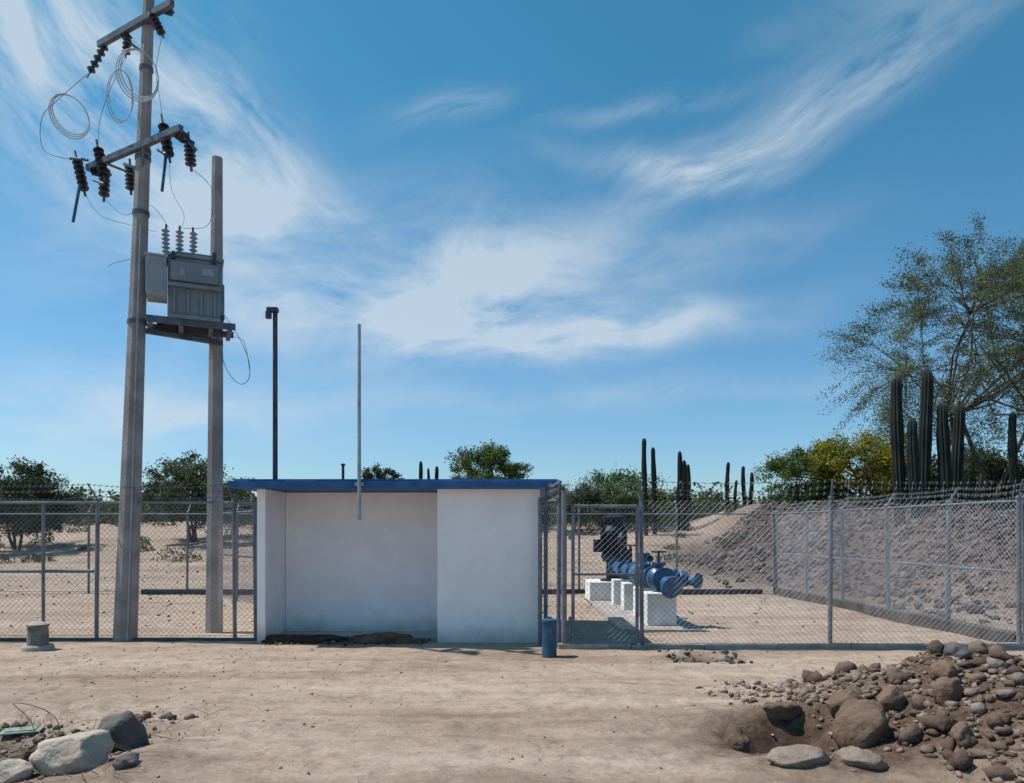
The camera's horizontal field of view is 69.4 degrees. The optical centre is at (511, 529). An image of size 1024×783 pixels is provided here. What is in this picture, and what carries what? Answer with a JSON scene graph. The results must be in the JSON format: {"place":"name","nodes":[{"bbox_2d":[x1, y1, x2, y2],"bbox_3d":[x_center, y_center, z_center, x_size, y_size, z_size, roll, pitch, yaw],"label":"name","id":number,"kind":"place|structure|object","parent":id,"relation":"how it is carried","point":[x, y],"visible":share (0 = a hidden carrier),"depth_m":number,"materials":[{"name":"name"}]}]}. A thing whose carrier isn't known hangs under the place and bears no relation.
{"place":"outdoors","nodes":[
{"label":"outdoors","id":0,"kind":"place"},
{"bbox_2d":[281,632,436,639],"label":"alcove floor","id":1,"kind":"structure","parent":0,"point":[426,635],"depth_m":11.19,"materials":[{"name":"concrete"}]},
{"bbox_2d":[0,555,836,627],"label":"yard gravel","id":2,"kind":"structure","parent":0,"point":[251,578],"depth_m":17.01,"materials":[{"name":"brown gravel"}]},
{"bbox_2d":[0,501,1023,782],"bbox_3d":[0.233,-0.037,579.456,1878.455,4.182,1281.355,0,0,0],"label":"ground","id":3,"kind":"structure","parent":0,"point":[488,725],"depth_m":7.36,"materials":[{"name":"beige soil"}]},
{"bbox_2d":[0,757,20,761],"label":"stone","id":4,"kind":"object","parent":3,"relation":"on","point":[1,759],"visible":0.19,"depth_m":5.03,"materials":[{"name":"grey stone"}]},
{"bbox_2d":[0,759,34,782],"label":"stone","id":5,"kind":"object","parent":3,"relation":"on","point":[9,768],"visible":0.95,"depth_m":4.76,"materials":[{"name":"grey stone"}]},
{"bbox_2d":[7,751,32,761],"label":"stone","id":6,"kind":"object","parent":3,"relation":"on","point":[24,755],"visible":0.37,"depth_m":5.32,"materials":[{"name":"brown stone"}]},
{"bbox_2d":[0,725,44,735],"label":"metal plate","id":7,"kind":"object","parent":3,"relation":"on","point":[14,730],"visible":0.91,"depth_m":6.18,"materials":[{"name":"green paint"}]},
{"bbox_2d":[13,702,59,731],"bbox_3d":[-3.907,1.534,6.050,0.285,0.304,0.246,0,0,0],"label":"loose wire","id":8,"kind":"object","parent":3,"relation":"on","point":[37,707],"visible":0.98,"depth_m":6.09,"materials":[{"name":"black metal"}]},
{"bbox_2d":[21,621,54,651],"bbox_3d":[-6.341,1.440,9.900,0.395,0.420,0.395,0,0,0],"label":"concrete ground box","id":9,"kind":"object","parent":3,"relation":"on","point":[37,636],"visible":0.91,"depth_m":9.80,"materials":[{"name":"grey concrete"}]},
{"bbox_2d":[0,707,78,758],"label":"grass tuft","id":10,"kind":"object","parent":3,"relation":"on","point":[35,724],"visible":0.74,"depth_m":6.37,"materials":[{"name":"brown plant"}]},
{"bbox_2d":[0,455,92,550],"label":"mesquite tree","id":11,"kind":"object","parent":3,"relation":"on","point":[36,474],"visible":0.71,"depth_m":31.61,"materials":[{"name":"green plant"}]},
{"bbox_2d":[29,729,113,776],"bbox_3d":[-2.951,1.536,4.961,0.464,0.342,0.340,0,0,0],"label":"boulder","id":12,"kind":"object","parent":3,"relation":"on","point":[70,753],"visible":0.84,"depth_m":4.85,"materials":[{"name":"stone"}]},
{"bbox_2d":[0,710,213,782],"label":"rubble pile","id":13,"kind":"object","parent":3,"relation":"on","point":[167,715],"visible":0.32,"depth_m":6.16,"materials":[{"name":"stone"}]},
{"bbox_2d":[0,707,219,780],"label":"dry twigs","id":14,"kind":"object","parent":3,"relation":"on","point":[19,747],"visible":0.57,"depth_m":5.51,"materials":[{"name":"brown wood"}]},
{"bbox_2d":[98,710,148,750],"bbox_3d":[-2.852,1.502,5.413,0.348,0.356,0.309,0,0,0],"label":"boulder","id":15,"kind":"object","parent":3,"relation":"on","point":[127,728],"visible":0.67,"depth_m":5.34,"materials":[{"name":"grey stone"}]},
{"bbox_2d":[112,752,139,769],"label":"stone","id":16,"kind":"object","parent":3,"relation":"on","point":[130,759],"visible":0.96,"depth_m":4.81,"materials":[{"name":"grey stone"}]},
{"bbox_2d":[0,637,256,640],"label":"kerb","id":17,"kind":"structure","parent":3,"relation":"on","point":[139,639],"depth_m":10.68,"materials":[{"name":"concrete"}]},
{"bbox_2d":[0,482,256,637],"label":"chain link fence","id":18,"kind":"object","parent":17,"relation":"on","point":[98,502],"visible":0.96,"depth_m":10.72,"materials":[{"name":"metal"}]},
{"bbox_2d":[40,0,249,641],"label":"utility pole","id":19,"kind":"object","parent":3,"relation":"on","point":[126,603],"visible":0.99,"depth_m":10.67,"materials":[{"name":"concrete"}]},
{"bbox_2d":[145,155,222,632],"bbox_3d":[-5.049,-2.015,11.229,1.338,7.632,0.351,0,0,-41],"label":"utility pole","id":20,"kind":"object","parent":3,"relation":"on","point":[215,435],"visible":0.74,"depth_m":11.50,"materials":[{"name":"concrete"}]},
{"bbox_2d":[145,224,235,340],"bbox_3d":[-4.762,-3.712,10.980,1.210,1.555,0.650,0,0,-24],"label":"power transformer","id":21,"kind":"object","parent":20,"relation":"attached to","point":[187,288],"visible":1,"depth_m":10.77,"materials":[{"name":"grey paint"}]},
{"bbox_2d":[141,449,255,541],"bbox_3d":[-14.530,-1.388,33.748,5.326,4.496,5.219,0,0,0],"label":"mesquite tree","id":22,"kind":"object","parent":3,"relation":"on","point":[187,475],"visible":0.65,"depth_m":32.97,"materials":[{"name":"green plant"}]},
{"bbox_2d":[223,500,252,602],"bbox_3d":[-5.630,0.511,15.973,0.181,2.387,5.937,0,0,-37],"label":"chain link fence","id":23,"kind":"object","parent":3,"relation":"on","point":[238,512],"visible":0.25,"depth_m":16.52,"materials":[{"name":"metal"}]},
{"bbox_2d":[257,489,285,642],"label":"side wall","id":24,"kind":"structure","parent":3,"relation":"on","point":[271,562],"depth_m":10.77,"materials":[{"name":"paint"}]},
{"bbox_2d":[261,634,346,643],"bbox_3d":[-2.927,1.596,10.603,1.363,0.210,0.434,0,0,0],"label":"soil heap","id":25,"kind":"object","parent":3,"relation":"on","point":[302,638],"visible":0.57,"depth_m":10.47,"materials":[{"name":"brown soil"}]},
{"bbox_2d":[264,636,430,645],"bbox_3d":[-2.315,1.589,10.531,2.278,0.094,0.604,0,0,0],"label":"brick rubble","id":26,"kind":"object","parent":3,"relation":"on","point":[345,643],"visible":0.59,"depth_m":10.35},
{"bbox_2d":[286,492,436,631],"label":"alcove back wall","id":27,"kind":"structure","parent":3,"relation":"on","point":[374,569],"depth_m":11.42,"materials":[{"name":"paint"}]},
{"bbox_2d":[361,462,403,478],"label":"mesquite tree","id":28,"kind":"object","parent":3,"relation":"on","point":[378,472],"visible":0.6,"depth_m":41.64,"materials":[{"name":"green plant"}]},
{"bbox_2d":[346,632,419,643],"bbox_3d":[-1.851,1.591,10.560,1.101,0.274,0.384,0,0,0],"label":"soil heap","id":29,"kind":"object","parent":3,"relation":"on","point":[387,637],"visible":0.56,"depth_m":10.45,"materials":[{"name":"brown soil"}]},
{"bbox_2d":[419,461,438,478],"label":"columnar cactus","id":30,"kind":"object","parent":3,"relation":"on","point":[428,472],"visible":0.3,"depth_m":42.11,"materials":[{"name":"green plant"}]},
{"bbox_2d":[141,589,762,594],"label":"kerb","id":31,"kind":"structure","parent":3,"relation":"on","point":[724,591],"depth_m":18.43,"materials":[{"name":"concrete"}]},
{"bbox_2d":[0,503,774,593],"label":"chain link fence","id":32,"kind":"object","parent":31,"relation":"on","point":[676,513],"visible":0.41,"depth_m":18.46,"materials":[{"name":"metal"}]},
{"bbox_2d":[0,496,933,563],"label":"shrubs","id":33,"kind":"object","parent":3,"relation":"on","point":[142,542],"visible":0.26,"depth_m":31.73,"materials":[{"name":"green plant"}]},
{"bbox_2d":[437,489,539,642],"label":"front block","id":34,"kind":"structure","parent":3,"relation":"on","point":[487,565],"depth_m":10.50,"materials":[{"name":"paint"}]},
{"bbox_2d":[229,481,561,496],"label":"roof slab","id":35,"kind":"structure","parent":34,"relation":"on","point":[350,486],"depth_m":10.26,"materials":[{"name":"blue paint"}]},
{"bbox_2d":[265,307,278,478],"bbox_3d":[-3.480,-1.965,10.721,0.169,2.510,0.130,0,0,0],"label":"service mast","id":36,"kind":"object","parent":35,"relation":"on","point":[269,311],"visible":0.86,"depth_m":10.72,"materials":[{"name":"metal"}]},
{"bbox_2d":[341,463,344,478],"bbox_3d":[-2.420,-0.830,10.600,0.055,0.240,0.055,0,0,-23],"label":"vent stub","id":37,"kind":"object","parent":35,"relation":"on","point":[342,465],"visible":0.83,"depth_m":10.58,"materials":[{"name":"metal"}]},
{"bbox_2d":[355,324,363,519],"bbox_3d":[-2.110,-1.490,10.227,0.120,2.700,0.066,0,0,0],"label":"conduit mast","id":38,"kind":"object","parent":35,"relation":"attached to","point":[358,483],"visible":1,"depth_m":10.20,"materials":[{"name":"metal"}]},
{"bbox_2d":[234,479,557,480],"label":"roof top","id":39,"kind":"structure","parent":35,"relation":"on","point":[396,479],"depth_m":10.31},
{"bbox_2d":[444,439,534,478],"bbox_3d":[-1.222,-2.289,39.875,4.951,5.090,5.137,0,0,0],"label":"mesquite tree","id":40,"kind":"object","parent":3,"relation":"on","point":[494,456],"visible":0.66,"depth_m":39.21,"materials":[{"name":"green plant"}]},
{"bbox_2d":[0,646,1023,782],"bbox_3d":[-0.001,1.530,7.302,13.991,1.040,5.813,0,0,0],"label":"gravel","id":41,"kind":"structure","parent":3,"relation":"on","point":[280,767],"depth_m":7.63,"materials":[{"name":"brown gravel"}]},
{"bbox_2d":[4,475,1023,526],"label":"desert scrub","id":42,"kind":"object","parent":3,"relation":"on","point":[712,500],"visible":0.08,"depth_m":44.15,"materials":[{"name":"green plant"}]},
{"bbox_2d":[541,617,556,657],"bbox_3d":[0.475,1.376,9.416,0.205,0.548,0.213,0,0,0],"label":"bollard","id":43,"kind":"object","parent":3,"relation":"on","point":[549,637],"visible":0.96,"depth_m":9.34,"materials":[{"name":"blue metal"}]},
{"bbox_2d":[542,480,560,647],"bbox_3d":[0.561,0.511,10.206,0.098,2.382,0.563,0,0,-22],"label":"chain link fence","id":44,"kind":"object","parent":3,"relation":"on","point":[545,501],"visible":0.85,"depth_m":10.10,"materials":[{"name":"metal"}]},
{"bbox_2d":[540,481,620,530],"bbox_3d":[3.361,-1.047,38.088,4.351,2.990,4.355,0,0,0],"label":"mesquite tree","id":45,"kind":"object","parent":3,"relation":"on","point":[578,496],"visible":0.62,"depth_m":37.22,"materials":[{"name":"green plant"}]},
{"bbox_2d":[538,483,642,644],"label":"pedestrian gate","id":46,"kind":"structure","parent":3,"relation":"on","point":[572,538],"depth_m":9.97,"materials":[{"name":"metal"}]},
{"bbox_2d":[568,462,674,527],"bbox_3d":[5.796,-1.679,40.083,6.333,3.783,6.501,0,0,9],"label":"mesquite tree","id":47,"kind":"object","parent":3,"relation":"on","point":[626,499],"visible":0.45,"depth_m":39.11,"materials":[{"name":"green plant"}]},
{"bbox_2d":[585,515,704,632],"bbox_3d":[2.420,0.665,14.350,1.439,1.990,5.700,0,0,0],"label":"well pump","id":48,"kind":"object","parent":3,"relation":"on","point":[619,587],"visible":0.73,"depth_m":13.41,"materials":[{"name":"metal"}]},
{"bbox_2d":[641,438,657,535],"bbox_3d":[6.721,-1.998,36.150,0.909,4.955,0.284,0,0,-30],"label":"columnar cactus","id":49,"kind":"object","parent":3,"relation":"on","point":[653,477],"visible":0.85,"depth_m":36.03,"materials":[{"name":"green plant"}]},
{"bbox_2d":[676,451,690,530],"bbox_3d":[8.766,-1.906,38.065,0.705,4.302,0.947,0,0,0],"label":"columnar cactus","id":50,"kind":"object","parent":3,"relation":"on","point":[683,474],"visible":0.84,"depth_m":37.91,"materials":[{"name":"green plant"}]},
{"bbox_2d":[657,648,752,663],"bbox_3d":[2.398,1.664,9.252,1.035,0.269,0.754,0,0,0],"label":"debris","id":51,"kind":"object","parent":3,"relation":"on","point":[727,658],"visible":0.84,"depth_m":9.23,"materials":[{"name":"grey stone"}]},
{"bbox_2d":[725,462,729,512],"bbox_3d":[11.066,-2.038,38.000,0.262,2.908,0.218,0,0,0],"label":"columnar cactus","id":52,"kind":"object","parent":3,"relation":"on","point":[726,481],"visible":0.81,"depth_m":37.93,"materials":[{"name":"green plant"}]},
{"bbox_2d":[724,724,749,753],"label":"stone","id":53,"kind":"object","parent":3,"relation":"on","point":[736,738],"visible":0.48,"depth_m":5.66,"materials":[{"name":"brown stone"}]},
{"bbox_2d":[733,466,753,509],"bbox_3d":[11.996,-2.046,38.129,1.096,2.480,0.452,0,0,-9],"label":"columnar cactus","id":54,"kind":"object","parent":3,"relation":"on","point":[743,488],"visible":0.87,"depth_m":38.14,"materials":[{"name":"green plant"}]},
{"bbox_2d":[668,507,893,590],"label":"rubble slope","id":55,"kind":"structure","parent":3,"relation":"on","point":[742,551],"depth_m":23.50,"materials":[{"name":"stone"}]},
{"bbox_2d":[761,702,802,720],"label":"stone","id":56,"kind":"object","parent":3,"relation":"on","point":[789,711],"visible":1,"depth_m":6.05,"materials":[{"name":"brown stone"}]},
{"bbox_2d":[558,642,1023,649],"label":"kerb","id":57,"kind":"structure","parent":3,"relation":"on","point":[878,645],"depth_m":9.93,"materials":[{"name":"concrete"}]},
{"bbox_2d":[638,479,1023,644],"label":"chain link fence","id":58,"kind":"object","parent":57,"relation":"on","point":[1018,579],"visible":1,"depth_m":9.98,"materials":[{"name":"metal"}]},
{"bbox_2d":[766,744,829,767],"bbox_3d":[1.934,1.542,5.004,0.451,0.171,0.228,0,0,0],"label":"boulder","id":59,"kind":"object","parent":3,"relation":"on","point":[799,755],"visible":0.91,"depth_m":4.95,"materials":[{"name":"grey stone"}]},
{"bbox_2d":[750,435,857,505],"bbox_3d":[13.100,-2.477,32.986,4.240,3.477,4.554,0,0,-43],"label":"palo verde tree","id":60,"kind":"object","parent":3,"relation":"on","point":[796,468],"visible":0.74,"depth_m":32.41,"materials":[{"name":"green plant"}]},
{"bbox_2d":[825,688,863,718],"bbox_3d":[2.693,1.431,5.945,0.344,0.301,0.241,0,0,0],"label":"stone","id":61,"kind":"object","parent":3,"relation":"on","point":[835,701],"visible":0.45,"depth_m":5.90,"materials":[{"name":"brown stone"}]},
{"bbox_2d":[695,640,1023,782],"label":"rubble pile","id":62,"kind":"object","parent":3,"relation":"on","point":[1000,659],"visible":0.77,"depth_m":5.63,"materials":[{"name":"brown stone"}]},
{"bbox_2d":[831,746,888,770],"bbox_3d":[2.346,1.536,4.978,0.266,0.159,0.289,0,0,-13],"label":"boulder","id":63,"kind":"object","parent":3,"relation":"on","point":[860,757],"visible":0.91,"depth_m":4.91,"materials":[{"name":"beige stone"}]},
{"bbox_2d":[832,698,888,749],"bbox_3d":[2.561,1.465,5.456,0.373,0.437,0.340,0,0,0],"label":"boulder","id":64,"kind":"object","parent":3,"relation":"on","point":[862,723],"visible":0.78,"depth_m":5.38,"materials":[{"name":"brown stone"}]},
{"bbox_2d":[704,498,1022,623],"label":"rubble slope","id":65,"kind":"structure","parent":3,"relation":"on","point":[793,522],"depth_m":18.43,"materials":[{"name":"grey stone"}]},
{"bbox_2d":[798,422,935,503],"bbox_3d":[14.704,-2.542,31.137,4.596,3.801,4.980,0,0,-35],"label":"palo verde tree","id":66,"kind":"object","parent":3,"relation":"on","point":[843,451],"visible":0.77,"depth_m":30.61,"materials":[{"name":"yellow plant"}]},
{"bbox_2d":[877,685,906,711],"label":"stone","id":67,"kind":"object","parent":3,"relation":"on","point":[892,697],"visible":0.8,"depth_m":5.73,"materials":[{"name":"brown stone"}]},
{"bbox_2d":[852,454,939,503],"bbox_3d":[17.001,-2.248,32.003,4.594,2.914,4.075,0,0,18],"label":"palo verde tree","id":68,"kind":"object","parent":3,"relation":"on","point":[876,493],"visible":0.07,"depth_m":31.88,"materials":[{"name":"green plant"}]},
{"bbox_2d":[774,587,1022,641],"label":"kerb","id":69,"kind":"structure","parent":3,"relation":"on","point":[976,630],"depth_m":12.56,"materials":[{"name":"concrete"}]},
{"bbox_2d":[774,483,1023,642],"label":"chain link fence","id":70,"kind":"object","parent":69,"relation":"on","point":[949,527],"visible":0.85,"depth_m":12.93,"materials":[{"name":"metal"}]},
{"bbox_2d":[890,369,933,527],"bbox_3d":[11.298,-2.244,20.598,1.558,4.650,0.818,0,0,-30],"label":"columnar cactus","id":71,"kind":"object","parent":3,"relation":"on","point":[918,448],"visible":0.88,"depth_m":20.41,"materials":[{"name":"green plant"}]},
{"bbox_2d":[806,212,1023,510],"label":"mesquite tree","id":72,"kind":"object","parent":3,"relation":"on","point":[902,371],"visible":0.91,"depth_m":23.57,"materials":[{"name":"green plant"}]},
{"bbox_2d":[929,659,957,680],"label":"stone","id":73,"kind":"object","parent":3,"relation":"on","point":[940,668],"visible":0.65,"depth_m":5.95,"materials":[{"name":"brown stone"}]},
{"bbox_2d":[933,676,963,706],"bbox_3d":[3.307,1.234,5.611,0.257,0.246,0.166,0,0,-34],"label":"stone","id":74,"kind":"object","parent":3,"relation":"on","point":[945,688],"visible":0.81,"depth_m":5.55,"materials":[{"name":"brown stone"}]},
{"bbox_2d":[936,403,964,513],"bbox_3d":[12.490,-1.868,21.040,1.235,3.518,0.394,0,0,-36],"label":"columnar cactus","id":75,"kind":"object","parent":3,"relation":"on","point":[950,465],"visible":0.82,"depth_m":20.82,"materials":[{"name":"green plant"}]},
{"bbox_2d":[880,438,1023,508],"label":"mesquite tree","id":76,"kind":"object","parent":3,"relation":"on","point":[993,474],"visible":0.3,"depth_m":28.41,"materials":[{"name":"green plant"}]},
{"bbox_2d":[943,642,969,659],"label":"stone","id":77,"kind":"object","parent":3,"relation":"on","point":[958,650],"visible":0.67,"depth_m":6.33,"materials":[{"name":"grey stone"}]},
{"bbox_2d":[950,721,977,747],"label":"stone","id":78,"kind":"object","parent":3,"relation":"on","point":[961,733],"visible":0.97,"depth_m":4.94,"materials":[{"name":"brown stone"}]},
{"bbox_2d":[934,229,1023,401],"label":"mesquite tree","id":79,"kind":"object","parent":3,"relation":"on","point":[982,335],"visible":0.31,"depth_m":26.94,"materials":[{"name":"green plant"}]},
{"bbox_2d":[968,640,989,647],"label":"stone","id":80,"kind":"object","parent":3,"relation":"on","point":[978,642],"visible":0.17,"depth_m":6.77,"materials":[{"name":"beige stone"}]},
{"bbox_2d":[1007,412,1019,508],"bbox_3d":[14.238,-1.765,21.000,0.307,3.168,0.239,0,0,0],"label":"columnar cactus","id":81,"kind":"object","parent":3,"relation":"on","point":[1012,449],"visible":0.73,"depth_m":20.92,"materials":[{"name":"green plant"}]},
{"bbox_2d":[0,0,1023,505],"label":"sky","id":82,"kind":"structure","parent":0,"point":[568,235],"materials":[{"name":"blue"}]}
]}

